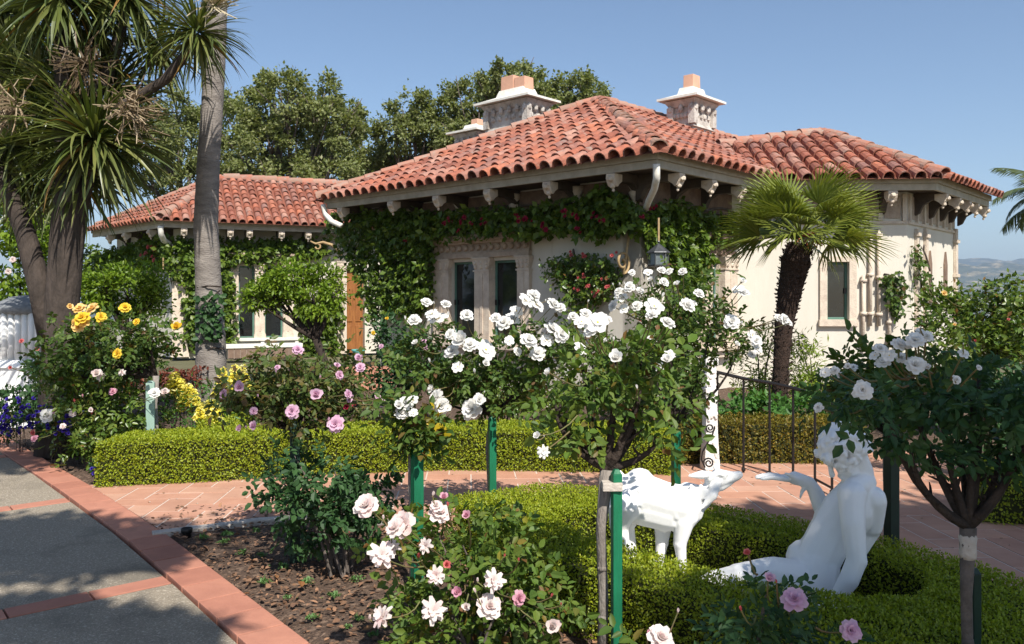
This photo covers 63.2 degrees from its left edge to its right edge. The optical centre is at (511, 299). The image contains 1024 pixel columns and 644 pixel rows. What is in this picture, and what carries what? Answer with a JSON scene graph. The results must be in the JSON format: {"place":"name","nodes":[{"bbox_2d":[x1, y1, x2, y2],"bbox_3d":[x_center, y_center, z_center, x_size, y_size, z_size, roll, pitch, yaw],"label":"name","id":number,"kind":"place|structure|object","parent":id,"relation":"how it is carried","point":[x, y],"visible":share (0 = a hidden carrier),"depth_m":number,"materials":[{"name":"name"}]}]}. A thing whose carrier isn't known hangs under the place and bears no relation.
{"place":"outdoors","nodes":[
{"label":"outdoors","id":0,"kind":"place"},
{"bbox_2d":[0,437,309,643],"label":"driveway","id":1,"kind":"structure","parent":0,"point":[81,562],"depth_m":4.75,"materials":[{"name":"concrete"}]},
{"bbox_2d":[0,393,35,452],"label":"blue flower","id":2,"kind":"object","parent":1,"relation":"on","point":[4,409],"visible":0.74,"depth_m":8.60,"materials":[{"name":"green plant"}]},
{"bbox_2d":[8,401,51,442],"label":"blue flower","id":3,"kind":"object","parent":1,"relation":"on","point":[26,417],"visible":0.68,"depth_m":8.27,"materials":[{"name":"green plant"}]},
{"bbox_2d":[0,383,1014,643],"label":"garden bed","id":4,"kind":"object","parent":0,"point":[256,593],"visible":0.03,"depth_m":4.88,"materials":[{"name":"soil"}]},
{"bbox_2d":[0,412,27,445],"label":"blue flower","id":5,"kind":"object","parent":4,"relation":"on","point":[4,426],"visible":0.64,"depth_m":8.87,"materials":[{"name":"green plant"}]},
{"bbox_2d":[0,187,50,300],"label":"shrub","id":6,"kind":"object","parent":4,"relation":"on","point":[9,284],"visible":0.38,"depth_m":13.61,"materials":[{"name":"green plant"}]},
{"bbox_2d":[0,295,83,427],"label":"stone monument","id":7,"kind":"object","parent":4,"relation":"on","point":[17,324],"visible":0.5,"depth_m":10.41,"materials":[{"name":"white stone"}]},
{"bbox_2d":[39,413,80,467],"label":"blue flower","id":8,"kind":"object","parent":4,"relation":"on","point":[65,431],"visible":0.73,"depth_m":7.83,"materials":[{"name":"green plant"}]},
{"bbox_2d":[0,339,120,426],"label":"shrub","id":9,"kind":"object","parent":4,"relation":"on","point":[6,393],"visible":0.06,"depth_m":8.85,"materials":[{"name":"green plant"}]},
{"bbox_2d":[87,460,97,482],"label":"blue flower","id":10,"kind":"object","parent":4,"relation":"on","point":[91,470],"visible":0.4,"depth_m":7.19,"materials":[{"name":"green plant"}]},
{"bbox_2d":[21,360,174,470],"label":"rose bush","id":11,"kind":"object","parent":4,"relation":"on","point":[104,422],"visible":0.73,"depth_m":7.80,"materials":[{"name":"green plant"}]},
{"bbox_2d":[17,302,185,429],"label":"standard rose","id":12,"kind":"object","parent":4,"relation":"on","point":[130,353],"visible":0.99,"depth_m":7.73,"materials":[{"name":"green plant"}]},
{"bbox_2d":[0,0,253,458],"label":"cordyline","id":13,"kind":"object","parent":4,"relation":"on","point":[74,126],"visible":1,"depth_m":8.48,"materials":[{"name":"green plant"}]},
{"bbox_2d":[80,254,178,385],"bbox_3d":[-7.122,0.501,15.140,1.987,2.599,1.756,0,0,0],"label":"clipped tree","id":14,"kind":"object","parent":4,"relation":"on","point":[143,286],"visible":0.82,"depth_m":14.90,"materials":[{"name":"green plant"}]},
{"bbox_2d":[146,381,154,431],"bbox_3d":[-3.380,1.181,7.780,0.075,0.838,0.075,0,0,-17],"label":"plant stake","id":15,"kind":"object","parent":4,"relation":"on","point":[150,413],"visible":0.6,"depth_m":7.75,"materials":[{"name":"paint"}]},
{"bbox_2d":[120,365,209,430],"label":"red leaved plant","id":16,"kind":"object","parent":4,"relation":"on","point":[182,374],"visible":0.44,"depth_m":9.30,"materials":[{"name":"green plant"}]},
{"bbox_2d":[158,371,207,430],"bbox_3d":[-3.377,1.187,8.589,1.012,0.880,0.626,0,0,0],"label":"snapdragon","id":17,"kind":"object","parent":4,"relation":"on","point":[178,388],"visible":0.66,"depth_m":8.52,"materials":[{"name":"yellow plant"}]},
{"bbox_2d":[181,527,192,537],"bbox_3d":[-2.188,1.569,5.596,0.076,0.062,0.076,0,0,0],"label":"spotlight","id":18,"kind":"object","parent":4,"relation":"on","point":[186,531],"visible":0.94,"depth_m":5.57,"materials":[{"name":"black plastic"}]},
{"bbox_2d":[161,366,243,431],"bbox_3d":[-3.033,1.124,8.281,0.900,0.970,0.564,0,0,0],"label":"snapdragon","id":19,"kind":"object","parent":4,"relation":"on","point":[199,414],"visible":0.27,"depth_m":8.22,"materials":[{"name":"yellow plant"}]},
{"bbox_2d":[193,1,226,426],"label":"palm tree","id":20,"kind":"object","parent":4,"relation":"on","point":[207,263],"visible":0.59,"depth_m":9.49,"materials":[{"name":"grey plant"}]},
{"bbox_2d":[191,285,227,350],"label":"trunk vine","id":21,"kind":"object","parent":20,"relation":"attached to","point":[205,328],"visible":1,"depth_m":9.37,"materials":[{"name":"green plant"}]},
{"bbox_2d":[196,407,253,430],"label":"hedge","id":22,"kind":"object","parent":4,"relation":"on","point":[226,419],"visible":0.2,"depth_m":8.15,"materials":[{"name":"green plant"}]},
{"bbox_2d":[219,530,234,537],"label":"seedling","id":23,"kind":"object","parent":4,"relation":"on","point":[226,532],"visible":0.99,"depth_m":5.59,"materials":[{"name":"green plant"}]},
{"bbox_2d":[216,360,264,428],"bbox_3d":[-2.896,1.140,8.983,0.706,0.962,0.639,0,0,0],"label":"snapdragon","id":24,"kind":"object","parent":4,"relation":"on","point":[231,379],"visible":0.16,"depth_m":8.95,"materials":[{"name":"yellow plant"}]},
{"bbox_2d":[256,574,273,583],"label":"seedling","id":25,"kind":"object","parent":4,"relation":"on","point":[264,580],"visible":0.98,"depth_m":4.67,"materials":[{"name":"green plant"}]},
{"bbox_2d":[152,515,388,536],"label":"concrete kerb","id":26,"kind":"structure","parent":4,"relation":"on","point":[238,523],"depth_m":5.86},
{"bbox_2d":[269,561,289,568],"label":"seedling","id":27,"kind":"object","parent":4,"relation":"on","point":[281,564],"visible":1,"depth_m":4.93,"materials":[{"name":"green plant"}]},
{"bbox_2d":[203,333,383,452],"bbox_3d":[-1.305,0.907,5.090,1.172,1.387,0.785,0,0,0],"label":"standard rose","id":28,"kind":"object","parent":4,"relation":"on","point":[277,385],"visible":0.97,"depth_m":4.98,"materials":[{"name":"green plant"}]},
{"bbox_2d":[290,421,299,563],"bbox_3d":[-1.320,1.171,5.060,0.060,0.858,0.060,0,0,-17],"label":"plant stake","id":29,"kind":"object","parent":4,"relation":"on","point":[293,558],"visible":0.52,"depth_m":5.03,"materials":[{"name":"paint"}]},
{"bbox_2d":[234,250,358,367],"bbox_3d":[-3.474,0.497,13.558,1.972,2.607,1.250,0,0,0],"label":"clipped tree","id":30,"kind":"object","parent":4,"relation":"on","point":[274,288],"visible":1,"depth_m":13.41,"materials":[{"name":"green plant"}]},
{"bbox_2d":[301,576,314,583],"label":"seedling","id":31,"kind":"object","parent":4,"relation":"on","point":[306,579],"visible":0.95,"depth_m":4.69,"materials":[{"name":"green plant"}]},
{"bbox_2d":[305,613,319,621],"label":"seedling","id":32,"kind":"object","parent":4,"relation":"on","point":[313,615],"visible":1,"depth_m":4.16,"materials":[{"name":"green plant"}]},
{"bbox_2d":[241,432,408,577],"bbox_3d":[-1.056,1.189,4.911,1.011,0.830,1.001,0,0,0],"label":"rose bush","id":33,"kind":"object","parent":4,"relation":"on","point":[346,490],"visible":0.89,"depth_m":4.76,"materials":[{"name":"green plant"}]},
{"bbox_2d":[321,590,341,597],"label":"seedling","id":34,"kind":"object","parent":4,"relation":"on","point":[334,594],"visible":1,"depth_m":4.46,"materials":[{"name":"green plant"}]},
{"bbox_2d":[275,352,394,422],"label":"shrub","id":35,"kind":"object","parent":4,"relation":"on","point":[349,409],"visible":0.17,"depth_m":9.51,"materials":[{"name":"green plant"}]},
{"bbox_2d":[288,366,391,390],"bbox_3d":[-3.071,1.420,14.888,1.800,0.360,0.800,0,0,-14],"label":"brick step","id":36,"kind":"object","parent":4,"relation":"on","point":[373,372],"visible":0.02,"depth_m":14.64,"materials":[{"name":"brick"}]},
{"bbox_2d":[349,574,365,581],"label":"seedling","id":37,"kind":"object","parent":4,"relation":"on","point":[354,577],"visible":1,"depth_m":4.73,"materials":[{"name":"green plant"}]},
{"bbox_2d":[351,613,364,620],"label":"seedling","id":38,"kind":"object","parent":4,"relation":"on","point":[358,618],"visible":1,"depth_m":4.14,"materials":[{"name":"green plant"}]},
{"bbox_2d":[367,629,378,636],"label":"seedling","id":39,"kind":"object","parent":4,"relation":"on","point":[373,633],"visible":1,"depth_m":3.94,"materials":[{"name":"green plant"}]},
{"bbox_2d":[151,502,596,643],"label":"bark chips","id":40,"kind":"object","parent":4,"relation":"on","point":[268,585],"visible":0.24,"depth_m":4.80,"materials":[{"name":"wood"}]},
{"bbox_2d":[92,418,670,487],"bbox_3d":[-1.028,1.385,7.780,5.164,0.465,1.090,0,0,-6],"label":"hedge","id":41,"kind":"object","parent":4,"relation":"on","point":[171,456],"visible":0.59,"depth_m":7.53,"materials":[{"name":"green plant"}]},
{"bbox_2d":[358,304,451,418],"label":"shrub","id":42,"kind":"object","parent":4,"relation":"on","point":[380,335],"visible":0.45,"depth_m":10.58,"materials":[{"name":"green plant"}]},
{"bbox_2d":[359,369,458,576],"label":"standard rose","id":43,"kind":"object","parent":4,"relation":"on","point":[428,430],"visible":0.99,"depth_m":4.53,"materials":[{"name":"green plant"}]},
{"bbox_2d":[411,444,423,581],"bbox_3d":[-0.520,1.196,4.560,0.056,0.808,0.056,0,0,-29],"label":"plant stake","id":44,"kind":"object","parent":4,"relation":"on","point":[417,480],"visible":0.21,"depth_m":4.54,"materials":[{"name":"green paint"}]},
{"bbox_2d":[351,486,599,643],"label":"rose bush","id":45,"kind":"object","parent":4,"relation":"on","point":[493,594],"visible":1,"depth_m":3.52,"materials":[{"name":"green plant"}]},
{"bbox_2d":[378,290,591,490],"bbox_3d":[-0.183,0.767,5.904,1.505,1.668,1.009,0,0,0],"label":"standard rose","id":46,"kind":"object","parent":4,"relation":"on","point":[472,389],"visible":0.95,"depth_m":5.66,"materials":[{"name":"green plant"}]},
{"bbox_2d":[488,416,495,495],"bbox_3d":[-0.140,1.214,5.880,0.050,0.773,0.050,0,0,-17],"label":"plant stake","id":47,"kind":"object","parent":4,"relation":"on","point":[491,453],"visible":0.59,"depth_m":5.86,"materials":[{"name":"green paint"}]},
{"bbox_2d":[432,355,600,423],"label":"shrub","id":48,"kind":"object","parent":4,"relation":"on","point":[512,415],"visible":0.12,"depth_m":9.64,"materials":[{"name":"green plant"}]},
{"bbox_2d":[87,74,1003,395],"bbox_3d":[-0.700,-1.815,21.801,13.009,6.830,22.433,0,0,-44],"label":"villa","id":49,"kind":"object","parent":4,"relation":"on","point":[521,142],"visible":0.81,"depth_m":15.07,"materials":[{"name":"paint"}]},
{"bbox_2d":[82,232,165,284],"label":"climbing vine","id":50,"kind":"object","parent":49,"relation":"attached to","point":[136,251],"visible":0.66,"depth_m":24.38,"materials":[{"name":"green plant"}]},
{"bbox_2d":[238,266,253,337],"bbox_3d":[-7.673,0.075,23.775,0.856,2.607,1.215,0,0,0],"label":"window","id":51,"kind":"structure","parent":49,"relation":"in","point":[246,327],"depth_m":23.29,"materials":[{"name":"glass"}]},
{"bbox_2d":[150,232,346,357],"bbox_3d":[-7.162,0.176,23.064,5.282,4.078,0.720,0,0,-24],"label":"climbing vine","id":52,"kind":"object","parent":49,"relation":"attached to","point":[181,247],"visible":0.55,"depth_m":22.84,"materials":[{"name":"green plant"}]},
{"bbox_2d":[265,266,281,337],"bbox_3d":[-7.002,0.075,24.083,0.920,2.607,1.244,0,0,0],"label":"window","id":53,"kind":"structure","parent":49,"relation":"in","point":[273,325],"depth_m":23.60,"materials":[{"name":"glass"}]},
{"bbox_2d":[310,241,341,255],"bbox_3d":[-4.240,-1.162,19.000,0.744,0.362,0.080,0,0,0],"label":"scroll bracket","id":54,"kind":"object","parent":49,"relation":"attached to","point":[322,242],"visible":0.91,"depth_m":18.98,"materials":[{"name":"metal"}]},
{"bbox_2d":[347,266,362,352],"bbox_3d":[-4.706,0.290,24.724,0.541,2.580,0.085,0,0,-25],"label":"door","id":55,"kind":"structure","parent":49,"relation":"in","point":[354,313],"depth_m":24.70,"materials":[{"name":"brown wood"}]},
{"bbox_2d":[454,262,473,337],"bbox_3d":[-0.838,0.056,15.759,0.693,1.528,0.080,0,0,43],"label":"window","id":56,"kind":"structure","parent":49,"relation":"in","point":[464,274],"depth_m":15.83,"materials":[{"name":"glass"}]},
{"bbox_2d":[319,182,662,325],"bbox_3d":[-0.977,-0.723,15.372,8.446,2.556,0.806,0,0,43],"label":"climbing vine","id":57,"kind":"object","parent":49,"relation":"attached to","point":[597,214],"visible":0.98,"depth_m":15.88,"materials":[{"name":"green plant"}]},
{"bbox_2d":[495,260,516,344],"bbox_3d":[-0.048,0.056,15.031,0.683,1.528,0.080,0,0,43],"label":"window","id":58,"kind":"structure","parent":49,"relation":"in","point":[505,273],"depth_m":15.11,"materials":[{"name":"glass"}]},
{"bbox_2d":[539,249,623,315],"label":"climbing rose","id":59,"kind":"object","parent":49,"relation":"attached to","point":[595,289],"visible":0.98,"depth_m":13.42,"materials":[{"name":"green plant"}]},
{"bbox_2d":[617,236,629,274],"bbox_3d":[1.772,-0.790,12.914,0.044,0.815,0.446,0,0,43],"label":"scroll bracket","id":60,"kind":"object","parent":49,"relation":"attached to","point":[624,260],"visible":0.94,"depth_m":12.88,"materials":[{"name":"metal"}]},
{"bbox_2d":[647,218,669,268],"bbox_3d":[2.098,-0.793,11.900,0.343,0.746,0.297,0,0,0],"label":"lantern","id":61,"kind":"object","parent":49,"relation":"hanging from","point":[655,252],"visible":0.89,"depth_m":11.83,"materials":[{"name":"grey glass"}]},
{"bbox_2d":[638,196,744,300],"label":"climbing vine","id":62,"kind":"object","parent":49,"relation":"attached to","point":[680,219],"visible":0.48,"depth_m":13.61,"materials":[{"name":"green plant"}]},
{"bbox_2d":[713,263,715,337],"bbox_3d":[3.474,0.046,14.730,0.055,1.547,0.432,0,0,43],"label":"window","id":63,"kind":"structure","parent":49,"relation":"in","point":[714,287],"depth_m":14.85,"materials":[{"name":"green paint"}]},
{"bbox_2d":[827,262,846,319],"bbox_3d":[5.901,-0.153,15.590,0.461,1.636,1.172,0,0,0],"label":"window","id":64,"kind":"structure","parent":49,"relation":"in","point":[836,291],"depth_m":15.06,"materials":[{"name":"glass"}]},
{"bbox_2d":[876,271,910,321],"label":"climbing rose","id":65,"kind":"object","parent":49,"relation":"attached to","point":[889,281],"visible":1,"depth_m":14.75,"materials":[{"name":"green plant"}]},
{"bbox_2d":[910,244,934,297],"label":"climbing rose","id":66,"kind":"object","parent":49,"relation":"attached to","point":[920,263],"visible":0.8,"depth_m":15.00,"materials":[{"name":"green plant"}]},
{"bbox_2d":[545,319,661,421],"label":"shrub","id":67,"kind":"object","parent":4,"relation":"on","point":[603,334],"visible":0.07,"depth_m":10.07,"materials":[{"name":"green plant"}]},
{"bbox_2d":[511,292,716,643],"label":"standard rose","id":68,"kind":"object","parent":4,"relation":"on","point":[586,447],"visible":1,"depth_m":3.55,"materials":[{"name":"green plant"}]},
{"bbox_2d":[611,469,621,643],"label":"plant stake","id":69,"kind":"object","parent":4,"relation":"on","point":[616,551],"visible":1,"depth_m":3.54,"materials":[{"name":"green paint"}]},
{"bbox_2d":[601,480,622,490],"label":"tie block","id":70,"kind":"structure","parent":69,"relation":"attached to","point":[608,485],"depth_m":3.52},
{"bbox_2d":[597,608,679,643],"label":"rose bush","id":71,"kind":"object","parent":4,"relation":"on","point":[658,634],"visible":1,"depth_m":2.75,"materials":[{"name":"green plant"}]},
{"bbox_2d":[626,257,722,412],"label":"shrub","id":72,"kind":"object","parent":4,"relation":"on","point":[676,308],"visible":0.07,"depth_m":10.07,"materials":[{"name":"green plant"}]},
{"bbox_2d":[609,464,742,568],"bbox_3d":[0.793,1.231,4.380,0.667,0.739,0.540,0,0,39],"label":"goat statue","id":73,"kind":"object","parent":4,"relation":"on","point":[663,509],"visible":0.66,"depth_m":4.30,"materials":[{"name":"white stone"}]},
{"bbox_2d":[450,480,1023,643],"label":"hedge","id":74,"kind":"object","parent":4,"relation":"on","point":[902,596],"visible":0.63,"depth_m":3.90,"materials":[{"name":"green plant"}]},
{"bbox_2d":[727,322,773,415],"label":"shrub","id":75,"kind":"object","parent":4,"relation":"on","point":[760,386],"visible":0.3,"depth_m":9.85,"materials":[{"name":"green plant"}]},
{"bbox_2d":[684,548,877,643],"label":"rose bush","id":76,"kind":"object","parent":4,"relation":"on","point":[793,597],"visible":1,"depth_m":2.62,"materials":[{"name":"green plant"}]},
{"bbox_2d":[701,421,886,606],"bbox_3d":[1.359,1.098,4.054,1.066,0.995,0.668,0,0,0],"label":"figure statue","id":77,"kind":"object","parent":4,"relation":"on","point":[847,520],"visible":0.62,"depth_m":3.99,"materials":[{"name":"stone"}]},
{"bbox_2d":[718,386,870,431],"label":"shrub","id":78,"kind":"object","parent":4,"relation":"on","point":[781,405],"visible":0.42,"depth_m":8.94,"materials":[{"name":"green plant"}]},
{"bbox_2d":[712,162,900,411],"bbox_3d":[3.188,0.019,9.288,1.996,3.165,1.993,0,0,0],"label":"fan palm","id":79,"kind":"object","parent":4,"relation":"on","point":[840,209],"visible":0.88,"depth_m":9.17,"materials":[{"name":"green plant"}]},
{"bbox_2d":[771,325,859,416],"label":"shrub","id":80,"kind":"object","parent":4,"relation":"on","point":[808,375],"visible":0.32,"depth_m":9.82,"materials":[{"name":"green plant"}]},
{"bbox_2d":[884,408,899,551],"bbox_3d":[2.235,1.116,4.900,0.062,0.968,0.062,0,0,-17],"label":"plant stake","id":81,"kind":"object","parent":4,"relation":"on","point":[892,494],"visible":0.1,"depth_m":4.87,"materials":[{"name":"paint"}]},
{"bbox_2d":[798,326,1023,643],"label":"standard rose","id":82,"kind":"object","parent":4,"relation":"on","point":[967,516],"visible":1,"depth_m":2.83,"materials":[{"name":"green plant"}]},
{"bbox_2d":[958,535,977,560],"bbox_3d":[1.600,0.865,2.920,0.060,0.090,0.060,0,0,0],"label":"trunk wrap","id":83,"kind":"object","parent":82,"relation":"attached to","point":[967,553],"visible":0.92,"depth_m":2.90,"materials":[{"name":"fabric"}]},
{"bbox_2d":[877,267,1023,418],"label":"shrub","id":84,"kind":"object","parent":4,"relation":"on","point":[1001,333],"visible":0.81,"depth_m":9.45,"materials":[{"name":"green plant"}]},
{"bbox_2d":[973,568,980,643],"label":"plant stake","id":85,"kind":"object","parent":4,"relation":"on","point":[977,608],"visible":0.44,"depth_m":2.96,"materials":[{"name":"paint"}]},
{"bbox_2d":[0,0,1023,302],"label":"sky","id":86,"kind":"structure","parent":0,"point":[941,82],"materials":[{"name":"blue"}]},
{"bbox_2d":[80,320,1023,383],"bbox_3d":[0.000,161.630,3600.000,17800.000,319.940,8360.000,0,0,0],"label":"ground","id":87,"kind":"structure","parent":0,"point":[183,363],"depth_m":21.86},
{"bbox_2d":[0,14,52,145],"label":"evergreen tree","id":88,"kind":"object","parent":87,"relation":"on","point":[15,63],"visible":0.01,"depth_m":13.00,"materials":[{"name":"green plant"}]},
{"bbox_2d":[0,102,115,253],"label":"oak tree","id":89,"kind":"object","parent":87,"relation":"on","point":[48,222],"depth_m":25.34,"materials":[{"name":"green plant"}]},
{"bbox_2d":[116,80,245,197],"bbox_3d":[-13.069,-3.026,33.136,5.308,11.661,5.196,0,0,-34],"label":"oak tree","id":90,"kind":"object","parent":87,"relation":"on","point":[189,167],"visible":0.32,"depth_m":32.48,"materials":[{"name":"green plant"}]},
{"bbox_2d":[226,342,302,359],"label":"planter wall","id":91,"kind":"structure","parent":87,"relation":"on","point":[235,351],"depth_m":21.83,"materials":[{"name":"white paint"}]},
{"bbox_2d":[190,60,372,179],"bbox_3d":[-8.210,-2.891,30.479,7.221,11.394,6.044,0,0,0],"label":"oak tree","id":92,"kind":"object","parent":87,"relation":"on","point":[308,114],"visible":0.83,"depth_m":29.65,"materials":[{"name":"green plant"}]},
{"bbox_2d":[328,117,372,179],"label":"oak tree","id":93,"kind":"object","parent":87,"relation":"on","point":[365,136],"visible":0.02,"depth_m":36.84,"materials":[{"name":"green plant"}]},
{"bbox_2d":[350,78,453,175],"bbox_3d":[-4.259,-2.865,34.047,5.082,11.339,4.691,0,0,25],"label":"oak tree","id":94,"kind":"object","parent":87,"relation":"on","point":[414,120],"visible":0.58,"depth_m":32.77,"materials":[{"name":"green plant"}]},
{"bbox_2d":[427,54,566,150],"bbox_3d":[-0.680,-3.217,31.830,6.277,12.045,3.814,0,0,31],"label":"oak tree","id":95,"kind":"object","parent":87,"relation":"on","point":[455,118],"visible":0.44,"depth_m":31.52,"materials":[{"name":"green plant"}]},
{"bbox_2d":[546,64,613,108],"bbox_3d":[2.572,-3.162,32.901,3.682,11.931,3.251,0,0,-14],"label":"oak tree","id":96,"kind":"object","parent":87,"relation":"on","point":[582,81],"visible":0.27,"depth_m":31.79,"materials":[{"name":"green plant"}]},
{"bbox_2d":[989,168,1023,234],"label":"feather palm","id":97,"kind":"object","parent":87,"relation":"on","point":[1010,223],"visible":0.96,"depth_m":19.72,"materials":[{"name":"green plant"}]},
{"bbox_2d":[82,262,1023,320],"bbox_3d":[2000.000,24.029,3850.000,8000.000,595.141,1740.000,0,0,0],"label":"hills","id":98,"kind":"structure","parent":0,"point":[990,271],"depth_m":4107.46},
{"bbox_2d":[89,452,1023,589],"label":"path","id":99,"kind":"structure","parent":0,"point":[925,523],"depth_m":6.67,"materials":[{"name":"brick"}]},
{"bbox_2d":[156,467,1008,547],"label":"fallen petals","id":100,"kind":"object","parent":99,"relation":"on","point":[582,476],"visible":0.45,"depth_m":7.00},
{"bbox_2d":[671,432,680,483],"bbox_3d":[1.115,1.241,5.660,0.050,0.718,0.050,0,0,-17],"label":"plant stake","id":101,"kind":"object","parent":99,"relation":"on","point":[677,479],"visible":0.14,"depth_m":5.64,"materials":[{"name":"green paint"}]},
{"bbox_2d":[585,255,792,426],"bbox_3d":[1.135,0.642,5.752,1.304,1.917,1.141,0,0,0],"label":"standard rose","id":102,"kind":"object","parent":99,"relation":"on","point":[728,323],"visible":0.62,"depth_m":5.65,"materials":[{"name":"green plant"}]},
{"bbox_2d":[700,355,719,470],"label":"marble pillar","id":103,"kind":"structure","parent":99,"relation":"on","point":[711,411],"depth_m":7.75,"materials":[{"name":"stone"}]},
{"bbox_2d":[701,370,832,490],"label":"iron gate","id":104,"kind":"structure","parent":103,"relation":"attached to","point":[769,383],"depth_m":7.47,"materials":[{"name":"metal"}]},
{"bbox_2d":[669,411,866,465],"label":"hedge","id":105,"kind":"object","parent":99,"relation":"on","point":[730,438],"visible":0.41,"depth_m":8.07,"materials":[{"name":"green plant"}]},
{"bbox_2d":[809,318,982,491],"bbox_3d":[2.299,0.856,4.979,1.048,1.490,0.902,0,0,0],"label":"standard rose","id":106,"kind":"object","parent":99,"relation":"on","point":[867,368],"visible":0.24,"depth_m":4.92,"materials":[{"name":"green plant"}]},
{"bbox_2d":[929,345,1023,465],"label":"shrub","id":107,"kind":"object","parent":99,"relation":"on","point":[1018,366],"visible":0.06,"depth_m":7.24,"materials":[{"name":"green plant"}]},
{"bbox_2d":[977,460,1023,524],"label":"hedge","id":108,"kind":"object","parent":99,"relation":"on","point":[1008,508],"visible":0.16,"depth_m":5.89,"materials":[{"name":"green plant"}]},
{"bbox_2d":[958,258,1023,265],"bbox_3d":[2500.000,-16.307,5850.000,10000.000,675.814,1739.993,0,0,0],"label":"hills","id":109,"kind":"structure","parent":0,"point":[974,261],"depth_m":6311.75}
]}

